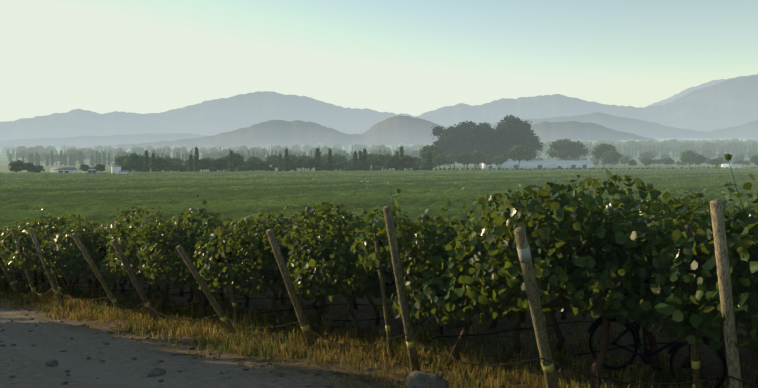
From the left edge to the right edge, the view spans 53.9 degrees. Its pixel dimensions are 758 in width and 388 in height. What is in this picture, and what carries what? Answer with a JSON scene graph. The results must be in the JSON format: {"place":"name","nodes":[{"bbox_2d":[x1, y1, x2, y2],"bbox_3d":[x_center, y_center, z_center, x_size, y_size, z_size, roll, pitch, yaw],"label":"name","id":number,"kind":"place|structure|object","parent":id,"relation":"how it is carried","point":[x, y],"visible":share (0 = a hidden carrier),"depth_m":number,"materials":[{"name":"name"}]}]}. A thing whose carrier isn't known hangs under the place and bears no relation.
{"place":"outdoors","nodes":[
{"label":"outdoors","id":0,"kind":"place"},
{"bbox_2d":[0,138,757,387],"bbox_3d":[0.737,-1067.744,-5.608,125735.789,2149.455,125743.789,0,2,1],"label":"ground","id":1,"kind":"structure","parent":0,"point":[49,339],"depth_m":11.88,"materials":[{"name":"brown soil"}]},
{"bbox_2d":[8,160,28,172],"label":"broad tree","id":2,"kind":"object","parent":1,"relation":"on","point":[17,166],"visible":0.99,"depth_m":384.82,"materials":[{"name":"green plant"}]},
{"bbox_2d":[15,150,27,157],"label":"broad tree","id":3,"kind":"object","parent":1,"relation":"on","point":[21,153],"visible":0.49,"depth_m":1799.91,"materials":[{"name":"green plant"}]},
{"bbox_2d":[16,146,26,151],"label":"broad tree","id":4,"kind":"object","parent":1,"relation":"on","point":[20,148],"visible":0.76,"depth_m":2507.41,"materials":[{"name":"green plant"}]},
{"bbox_2d":[24,162,36,171],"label":"broad tree","id":5,"kind":"object","parent":1,"relation":"on","point":[32,167],"visible":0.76,"depth_m":399.72,"materials":[{"name":"green plant"}]},
{"bbox_2d":[25,147,37,154],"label":"broad tree","id":6,"kind":"object","parent":1,"relation":"on","point":[32,149],"visible":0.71,"depth_m":2178.74,"materials":[{"name":"green plant"}]},
{"bbox_2d":[35,165,44,172],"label":"broad tree","id":7,"kind":"object","parent":1,"relation":"on","point":[38,169],"visible":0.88,"depth_m":415.06,"materials":[{"name":"green plant"}]},
{"bbox_2d":[59,150,62,165],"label":"poplar tree","id":8,"kind":"object","parent":1,"relation":"on","point":[61,158],"visible":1,"depth_m":1268.86,"materials":[{"name":"green plant"}]},
{"bbox_2d":[50,166,102,172],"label":"building","id":9,"kind":"structure","parent":1,"relation":"on","point":[67,169],"depth_m":441.99,"materials":[{"name":"white"}]},
{"bbox_2d":[72,151,85,160],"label":"broad tree","id":10,"kind":"object","parent":1,"relation":"on","point":[76,153],"visible":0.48,"depth_m":1506.63,"materials":[{"name":"green plant"}]},
{"bbox_2d":[79,164,90,170],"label":"broad tree","id":11,"kind":"object","parent":1,"relation":"on","point":[84,167],"visible":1,"depth_m":468.51,"materials":[{"name":"green plant"}]},
{"bbox_2d":[94,164,105,171],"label":"broad tree","id":12,"kind":"object","parent":1,"relation":"on","point":[99,167],"visible":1,"depth_m":430.85,"materials":[{"name":"green plant"}]},
{"bbox_2d":[111,164,127,173],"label":"building","id":13,"kind":"structure","parent":1,"relation":"on","point":[115,168],"depth_m":373.56,"materials":[{"name":"white"}]},
{"bbox_2d":[112,155,126,165],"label":"broad tree","id":14,"kind":"object","parent":1,"relation":"on","point":[117,159],"visible":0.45,"depth_m":528.89,"materials":[{"name":"green plant"}]},
{"bbox_2d":[120,164,129,169],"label":"broad tree","id":15,"kind":"object","parent":1,"relation":"on","point":[124,167],"visible":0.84,"depth_m":409.63,"materials":[{"name":"green plant"}]},
{"bbox_2d":[122,153,143,171],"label":"broad tree","id":16,"kind":"object","parent":1,"relation":"on","point":[135,160],"visible":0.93,"depth_m":428.74,"materials":[{"name":"green plant"}]},
{"bbox_2d":[142,150,149,171],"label":"poplar tree","id":17,"kind":"object","parent":1,"relation":"on","point":[146,164],"visible":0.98,"depth_m":412.81,"materials":[{"name":"green plant"}]},
{"bbox_2d":[150,152,156,171],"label":"poplar tree","id":18,"kind":"object","parent":1,"relation":"on","point":[153,165],"visible":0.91,"depth_m":414.37,"materials":[{"name":"green plant"}]},
{"bbox_2d":[155,157,169,170],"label":"broad tree","id":19,"kind":"object","parent":1,"relation":"on","point":[159,160],"visible":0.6,"depth_m":419.49,"materials":[{"name":"green plant"}]},
{"bbox_2d":[158,161,175,171],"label":"broad tree","id":20,"kind":"object","parent":1,"relation":"on","point":[166,167],"visible":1,"depth_m":418.50,"materials":[{"name":"green plant"}]},
{"bbox_2d":[172,163,181,171],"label":"broad tree","id":21,"kind":"object","parent":1,"relation":"on","point":[177,166],"visible":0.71,"depth_m":445.74,"materials":[{"name":"green plant"}]},
{"bbox_2d":[173,157,184,171],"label":"broad tree","id":22,"kind":"object","parent":1,"relation":"on","point":[180,161],"visible":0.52,"depth_m":547.48,"materials":[{"name":"green plant"}]},
{"bbox_2d":[178,166,187,171],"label":"broad tree","id":23,"kind":"object","parent":1,"relation":"on","point":[182,169],"visible":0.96,"depth_m":417.91,"materials":[{"name":"green plant"}]},
{"bbox_2d":[0,298,372,384],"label":"road pebbles","id":24,"kind":"object","parent":1,"relation":"on","point":[156,371],"visible":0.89,"depth_m":10.63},
{"bbox_2d":[188,154,193,171],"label":"poplar tree","id":25,"kind":"object","parent":1,"relation":"on","point":[191,165],"visible":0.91,"depth_m":436.00,"materials":[{"name":"green plant"}]},
{"bbox_2d":[193,146,200,171],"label":"poplar tree","id":26,"kind":"object","parent":1,"relation":"on","point":[196,164],"visible":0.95,"depth_m":431.07,"materials":[{"name":"green plant"}]},
{"bbox_2d":[200,158,211,169],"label":"broad tree","id":27,"kind":"object","parent":1,"relation":"on","point":[205,164],"visible":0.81,"depth_m":440.40,"materials":[{"name":"green plant"}]},
{"bbox_2d":[211,152,223,158],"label":"broad tree","id":28,"kind":"object","parent":1,"relation":"on","point":[215,155],"visible":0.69,"depth_m":1599.91,"materials":[{"name":"green plant"}]},
{"bbox_2d":[211,158,227,170],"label":"broad tree","id":29,"kind":"object","parent":1,"relation":"on","point":[219,164],"visible":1,"depth_m":437.47,"materials":[{"name":"green plant"}]},
{"bbox_2d":[228,150,234,171],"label":"poplar tree","id":30,"kind":"object","parent":1,"relation":"on","point":[231,164],"visible":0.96,"depth_m":426.42,"materials":[{"name":"green plant"}]},
{"bbox_2d":[225,153,246,170],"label":"broad tree","id":31,"kind":"object","parent":1,"relation":"on","point":[238,160],"visible":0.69,"depth_m":459.17,"materials":[{"name":"green plant"}]},
{"bbox_2d":[243,160,259,170],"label":"broad tree","id":32,"kind":"object","parent":1,"relation":"on","point":[250,165],"visible":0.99,"depth_m":433.35,"materials":[{"name":"green plant"}]},
{"bbox_2d":[245,156,260,162],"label":"broad tree","id":33,"kind":"object","parent":1,"relation":"on","point":[255,159],"visible":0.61,"depth_m":572.42,"materials":[{"name":"green plant"}]},
{"bbox_2d":[256,161,268,170],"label":"broad tree","id":34,"kind":"object","parent":1,"relation":"on","point":[263,165],"visible":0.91,"depth_m":456.03,"materials":[{"name":"green plant"}]},
{"bbox_2d":[266,154,278,164],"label":"broad tree","id":35,"kind":"object","parent":1,"relation":"on","point":[269,159],"visible":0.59,"depth_m":578.61,"materials":[{"name":"green plant"}]},
{"bbox_2d":[278,153,282,170],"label":"poplar tree","id":36,"kind":"object","parent":1,"relation":"on","point":[280,165],"visible":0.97,"depth_m":461.36,"materials":[{"name":"green plant"}]},
{"bbox_2d":[282,148,289,170],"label":"poplar tree","id":37,"kind":"object","parent":1,"relation":"on","point":[286,163],"visible":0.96,"depth_m":440.16,"materials":[{"name":"green plant"}]},
{"bbox_2d":[282,158,297,170],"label":"broad tree","id":38,"kind":"object","parent":1,"relation":"on","point":[293,165],"visible":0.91,"depth_m":442.40,"materials":[{"name":"green plant"}]},
{"bbox_2d":[282,154,297,166],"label":"broad tree","id":39,"kind":"object","parent":1,"relation":"on","point":[293,157],"visible":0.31,"depth_m":539.66,"materials":[{"name":"green plant"}]},
{"bbox_2d":[290,144,300,150],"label":"broad tree","id":40,"kind":"object","parent":1,"relation":"on","point":[296,147],"visible":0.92,"depth_m":2898.54,"materials":[{"name":"green plant"}]},
{"bbox_2d":[295,158,306,168],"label":"broad tree","id":41,"kind":"object","parent":1,"relation":"on","point":[299,162],"visible":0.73,"depth_m":478.50,"materials":[{"name":"green plant"}]},
{"bbox_2d":[302,158,320,170],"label":"broad tree","id":42,"kind":"object","parent":1,"relation":"on","point":[309,163],"visible":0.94,"depth_m":460.16,"materials":[{"name":"green plant"}]},
{"bbox_2d":[314,148,321,170],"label":"poplar tree","id":43,"kind":"object","parent":1,"relation":"on","point":[317,164],"visible":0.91,"depth_m":457.39,"materials":[{"name":"green plant"}]},
{"bbox_2d":[320,162,327,170],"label":"broad tree","id":44,"kind":"object","parent":1,"relation":"on","point":[324,166],"visible":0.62,"depth_m":473.93,"materials":[{"name":"green plant"}]},
{"bbox_2d":[327,148,333,170],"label":"poplar tree","id":45,"kind":"object","parent":1,"relation":"on","point":[330,165],"visible":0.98,"depth_m":453.37,"materials":[{"name":"green plant"}]},
{"bbox_2d":[332,163,344,170],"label":"broad tree","id":46,"kind":"object","parent":1,"relation":"on","point":[337,166],"visible":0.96,"depth_m":469.27,"materials":[{"name":"green plant"}]},
{"bbox_2d":[333,153,346,161],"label":"broad tree","id":47,"kind":"object","parent":1,"relation":"on","point":[339,157],"visible":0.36,"depth_m":603.89,"materials":[{"name":"green plant"}]},
{"bbox_2d":[346,164,354,170],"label":"broad tree","id":48,"kind":"object","parent":1,"relation":"on","point":[351,167],"visible":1,"depth_m":453.56,"materials":[{"name":"green plant"}]},
{"bbox_2d":[352,151,357,170],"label":"poplar tree","id":49,"kind":"object","parent":1,"relation":"on","point":[355,160],"visible":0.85,"depth_m":459.54,"materials":[{"name":"green plant"}]},
{"bbox_2d":[353,143,362,149],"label":"broad tree","id":50,"kind":"object","parent":1,"relation":"on","point":[356,146],"visible":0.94,"depth_m":2976.64,"materials":[{"name":"green plant"}]},
{"bbox_2d":[357,151,362,170],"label":"poplar tree","id":51,"kind":"object","parent":1,"relation":"on","point":[360,158],"visible":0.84,"depth_m":475.08,"materials":[{"name":"green plant"}]},
{"bbox_2d":[361,147,368,170],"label":"poplar tree","id":52,"kind":"object","parent":1,"relation":"on","point":[365,164],"visible":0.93,"depth_m":458.31,"materials":[{"name":"green plant"}]},
{"bbox_2d":[370,154,382,169],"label":"broad tree","id":53,"kind":"object","parent":1,"relation":"on","point":[376,156],"visible":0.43,"depth_m":498.22,"materials":[{"name":"green plant"}]},
{"bbox_2d":[0,163,757,387],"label":"trellis","id":54,"kind":"object","parent":1,"relation":"on","point":[729,334],"visible":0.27,"depth_m":10.63,"materials":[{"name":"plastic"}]},
{"bbox_2d":[0,274,757,387],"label":"ground litter leaves","id":55,"kind":"object","parent":1,"relation":"on","point":[239,363],"visible":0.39,"depth_m":12.22,"materials":[{"name":"brown plant"}]},
{"bbox_2d":[0,168,757,229],"bbox_3d":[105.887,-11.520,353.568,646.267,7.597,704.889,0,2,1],"label":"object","id":56,"kind":"object","parent":1,"relation":"on","point":[97,197],"visible":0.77,"depth_m":154.45,"materials":[{"name":"green plant"}]},
{"bbox_2d":[375,144,387,150],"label":"broad tree","id":57,"kind":"object","parent":1,"relation":"on","point":[383,146],"visible":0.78,"depth_m":2328.16,"materials":[{"name":"green plant"}]},
{"bbox_2d":[377,154,391,168],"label":"broad tree","id":58,"kind":"object","parent":1,"relation":"on","point":[381,159],"visible":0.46,"depth_m":493.09,"materials":[{"name":"green plant"}]},
{"bbox_2d":[383,155,399,169],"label":"broad tree","id":59,"kind":"object","parent":1,"relation":"on","point":[391,162],"visible":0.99,"depth_m":486.08,"materials":[{"name":"green plant"}]},
{"bbox_2d":[394,151,399,170],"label":"poplar tree","id":60,"kind":"object","parent":1,"relation":"on","point":[397,156],"visible":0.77,"depth_m":488.75,"materials":[{"name":"green plant"}]},
{"bbox_2d":[399,146,404,170],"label":"poplar tree","id":61,"kind":"object","parent":1,"relation":"on","point":[401,150],"visible":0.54,"depth_m":506.50,"materials":[{"name":"green plant"}]},
{"bbox_2d":[396,154,416,169],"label":"broad tree","id":62,"kind":"object","parent":1,"relation":"on","point":[406,161],"visible":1,"depth_m":482.01,"materials":[{"name":"green plant"}]},
{"bbox_2d":[410,150,420,157],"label":"broad tree","id":63,"kind":"object","parent":1,"relation":"on","point":[414,153],"visible":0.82,"depth_m":1678.80,"materials":[{"name":"green plant"}]},
{"bbox_2d":[89,236,745,309],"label":"grapes","id":64,"kind":"object","parent":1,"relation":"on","point":[387,284],"visible":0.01,"depth_m":13.23,"materials":[{"name":"green food"}]},
{"bbox_2d":[0,154,757,350],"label":"vine leaves","id":65,"kind":"object","parent":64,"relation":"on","point":[575,245],"visible":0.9,"depth_m":9.32,"materials":[{"name":"green plant"}]},
{"bbox_2d":[403,371,448,387],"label":"boulder","id":66,"kind":"object","parent":1,"relation":"on","point":[437,380],"visible":0.92,"depth_m":8.83,"materials":[{"name":"grey stone"}]},
{"bbox_2d":[425,150,432,170],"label":"poplar tree","id":67,"kind":"object","parent":1,"relation":"on","point":[429,163],"visible":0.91,"depth_m":480.20,"materials":[{"name":"green plant"}]},
{"bbox_2d":[419,144,444,159],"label":"broad tree","id":68,"kind":"object","parent":1,"relation":"on","point":[433,149],"visible":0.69,"depth_m":662.05,"materials":[{"name":"green plant"}]},
{"bbox_2d":[432,153,447,168],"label":"broad tree","id":69,"kind":"object","parent":1,"relation":"on","point":[439,159],"visible":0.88,"depth_m":625.98,"materials":[{"name":"green plant"}]},
{"bbox_2d":[433,133,457,167],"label":"eucalyptus tree","id":70,"kind":"object","parent":1,"relation":"on","point":[448,145],"visible":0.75,"depth_m":850.61,"materials":[{"name":"green plant"}]},
{"bbox_2d":[431,124,460,167],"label":"eucalyptus tree","id":71,"kind":"object","parent":1,"relation":"on","point":[437,130],"visible":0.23,"depth_m":878.48,"materials":[{"name":"green plant"}]},
{"bbox_2d":[443,154,457,167],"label":"broad tree","id":72,"kind":"object","parent":1,"relation":"on","point":[450,158],"visible":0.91,"depth_m":708.02,"materials":[{"name":"green plant"}]},
{"bbox_2d":[456,152,471,168],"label":"broad tree","id":73,"kind":"object","parent":1,"relation":"on","point":[463,158],"visible":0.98,"depth_m":707.81,"materials":[{"name":"green plant"}]},
{"bbox_2d":[456,123,489,167],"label":"eucalyptus tree","id":74,"kind":"object","parent":1,"relation":"on","point":[473,133],"visible":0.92,"depth_m":848.87,"materials":[{"name":"green plant"}]},
{"bbox_2d":[456,121,490,167],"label":"eucalyptus tree","id":75,"kind":"object","parent":1,"relation":"on","point":[459,146],"visible":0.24,"depth_m":865.42,"materials":[{"name":"green plant"}]},
{"bbox_2d":[469,150,486,167],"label":"broad tree","id":76,"kind":"object","parent":1,"relation":"on","point":[477,157],"visible":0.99,"depth_m":706.81,"materials":[{"name":"green plant"}]},
{"bbox_2d":[482,154,493,168],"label":"broad tree","id":77,"kind":"object","parent":1,"relation":"on","point":[488,160],"visible":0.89,"depth_m":758.38,"materials":[{"name":"green plant"}]},
{"bbox_2d":[477,126,501,158],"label":"eucalyptus tree","id":78,"kind":"object","parent":1,"relation":"on","point":[489,145],"visible":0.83,"depth_m":844.88,"materials":[{"name":"green plant"}]},
{"bbox_2d":[492,154,507,168],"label":"broad tree","id":79,"kind":"object","parent":1,"relation":"on","point":[500,159],"visible":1,"depth_m":757.67,"materials":[{"name":"green plant"}]},
{"bbox_2d":[492,123,521,159],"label":"eucalyptus tree","id":80,"kind":"object","parent":1,"relation":"on","point":[503,148],"visible":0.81,"depth_m":844.70,"materials":[{"name":"green plant"}]},
{"bbox_2d":[495,114,533,159],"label":"eucalyptus tree","id":81,"kind":"object","parent":1,"relation":"on","point":[501,123],"visible":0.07,"depth_m":883.03,"materials":[{"name":"green plant"}]},
{"bbox_2d":[497,117,533,159],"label":"eucalyptus tree","id":82,"kind":"object","parent":1,"relation":"on","point":[520,139],"visible":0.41,"depth_m":847.90,"materials":[{"name":"green plant"}]},
{"bbox_2d":[504,144,533,168],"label":"broad tree","id":83,"kind":"object","parent":1,"relation":"on","point":[518,152],"visible":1,"depth_m":756.11,"materials":[{"name":"green plant"}]},
{"bbox_2d":[520,120,545,158],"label":"eucalyptus tree","id":84,"kind":"object","parent":1,"relation":"on","point":[534,140],"visible":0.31,"depth_m":872.48,"materials":[{"name":"green plant"}]},
{"bbox_2d":[546,138,575,159],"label":"broad tree","id":85,"kind":"object","parent":1,"relation":"on","point":[560,147],"visible":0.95,"depth_m":957.24,"materials":[{"name":"green plant"}]},
{"bbox_2d":[561,140,590,159],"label":"broad tree","id":86,"kind":"object","parent":1,"relation":"on","point":[579,150],"visible":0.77,"depth_m":955.37,"materials":[{"name":"green plant"}]},
{"bbox_2d":[590,143,617,167],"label":"broad tree","id":87,"kind":"object","parent":1,"relation":"on","point":[599,150],"visible":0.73,"depth_m":961.06,"materials":[{"name":"green plant"}]},
{"bbox_2d":[601,149,622,166],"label":"broad tree","id":88,"kind":"object","parent":1,"relation":"on","point":[610,155],"visible":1,"depth_m":880.18,"materials":[{"name":"green plant"}]},
{"bbox_2d":[619,157,629,166],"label":"broad tree","id":89,"kind":"object","parent":1,"relation":"on","point":[624,160],"visible":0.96,"depth_m":1114.37,"materials":[{"name":"green plant"}]},
{"bbox_2d":[626,141,639,149],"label":"broad tree","id":90,"kind":"object","parent":1,"relation":"on","point":[633,144],"visible":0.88,"depth_m":2381.15,"materials":[{"name":"green plant"}]},
{"bbox_2d":[637,151,656,160],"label":"broad tree","id":91,"kind":"object","parent":1,"relation":"on","point":[645,154],"visible":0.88,"depth_m":1384.48,"materials":[{"name":"green plant"}]},
{"bbox_2d":[643,158,653,167],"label":"broad tree","id":92,"kind":"object","parent":1,"relation":"on","point":[648,162],"visible":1,"depth_m":881.75,"materials":[{"name":"green plant"}]},
{"bbox_2d":[587,314,726,387],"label":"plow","id":93,"kind":"object","parent":1,"relation":"on","point":[648,357],"visible":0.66,"depth_m":9.35,"materials":[{"name":"black metal"}]},
{"bbox_2d":[662,157,673,167],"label":"broad tree","id":94,"kind":"object","parent":1,"relation":"on","point":[667,161],"visible":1,"depth_m":960.98,"materials":[{"name":"green plant"}]},
{"bbox_2d":[666,139,678,148],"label":"broad tree","id":95,"kind":"object","parent":1,"relation":"on","point":[672,143],"visible":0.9,"depth_m":2751.37,"materials":[{"name":"green plant"}]},
{"bbox_2d":[679,150,696,167],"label":"broad tree","id":96,"kind":"object","parent":1,"relation":"on","point":[688,156],"visible":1,"depth_m":958.24,"materials":[{"name":"green plant"}]},
{"bbox_2d":[695,154,706,163],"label":"broad tree","id":97,"kind":"object","parent":1,"relation":"on","point":[701,159],"visible":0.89,"depth_m":958.78,"materials":[{"name":"green plant"}]},
{"bbox_2d":[700,142,714,149],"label":"broad tree","id":98,"kind":"object","parent":1,"relation":"on","point":[704,146],"visible":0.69,"depth_m":2303.57,"materials":[{"name":"green plant"}]},
{"bbox_2d":[709,158,717,166],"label":"broad tree","id":99,"kind":"object","parent":1,"relation":"on","point":[714,161],"visible":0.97,"depth_m":960.10,"materials":[{"name":"green plant"}]},
{"bbox_2d":[725,142,739,150],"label":"broad tree","id":100,"kind":"object","parent":1,"relation":"on","point":[733,145],"visible":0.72,"depth_m":2309.79,"materials":[{"name":"green plant"}]},
{"bbox_2d":[734,155,743,160],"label":"broad tree","id":101,"kind":"object","parent":1,"relation":"on","point":[738,157],"visible":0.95,"depth_m":1512.93,"materials":[{"name":"green plant"}]},
{"bbox_2d":[749,155,757,166],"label":"broad tree","id":102,"kind":"object","parent":1,"relation":"on","point":[754,159],"visible":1,"depth_m":959.31,"materials":[{"name":"green plant"}]},
{"bbox_2d":[0,271,757,387],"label":"dry grass","id":103,"kind":"structure","parent":0,"point":[185,322],"depth_m":12.64,"materials":[{"name":"plant"}]},
{"bbox_2d":[0,75,757,140],"bbox_3d":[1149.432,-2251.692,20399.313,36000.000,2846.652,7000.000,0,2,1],"label":"mountain","id":104,"kind":"structure","parent":0,"point":[733,102],"depth_m":22511.16,"materials":[{"name":"grey stone"}]},
{"bbox_2d":[0,112,757,147],"bbox_3d":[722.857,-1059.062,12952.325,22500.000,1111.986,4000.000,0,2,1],"label":"mountain","id":105,"kind":"structure","parent":0,"point":[647,129],"depth_m":14429.64,"materials":[{"name":"grey stone"}]},
{"bbox_2d":[0,0,757,121],"label":"sky","id":106,"kind":"structure","parent":0,"point":[411,57],"materials":[{"name":"white"}]},
{"bbox_2d":[86,115,757,148],"bbox_3d":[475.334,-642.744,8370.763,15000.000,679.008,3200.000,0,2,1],"label":"hills","id":107,"kind":"structure","parent":0,"point":[404,130],"depth_m":9312.66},
{"bbox_2d":[480,160,592,168],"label":"building","id":108,"kind":"structure","parent":0,"point":[547,164],"depth_m":825.38,"materials":[{"name":"white"}]},
{"bbox_2d":[644,74,757,107],"bbox_3d":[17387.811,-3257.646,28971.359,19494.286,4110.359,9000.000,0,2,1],"label":"mountain","id":109,"kind":"structure","parent":0,"point":[683,93],"depth_m":33267.16,"materials":[{"name":"grey stone"}]},
{"bbox_2d":[721,164,741,168],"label":"shed building","id":110,"kind":"structure","parent":0,"point":[724,166],"depth_m":786.68,"materials":[{"name":"white"}]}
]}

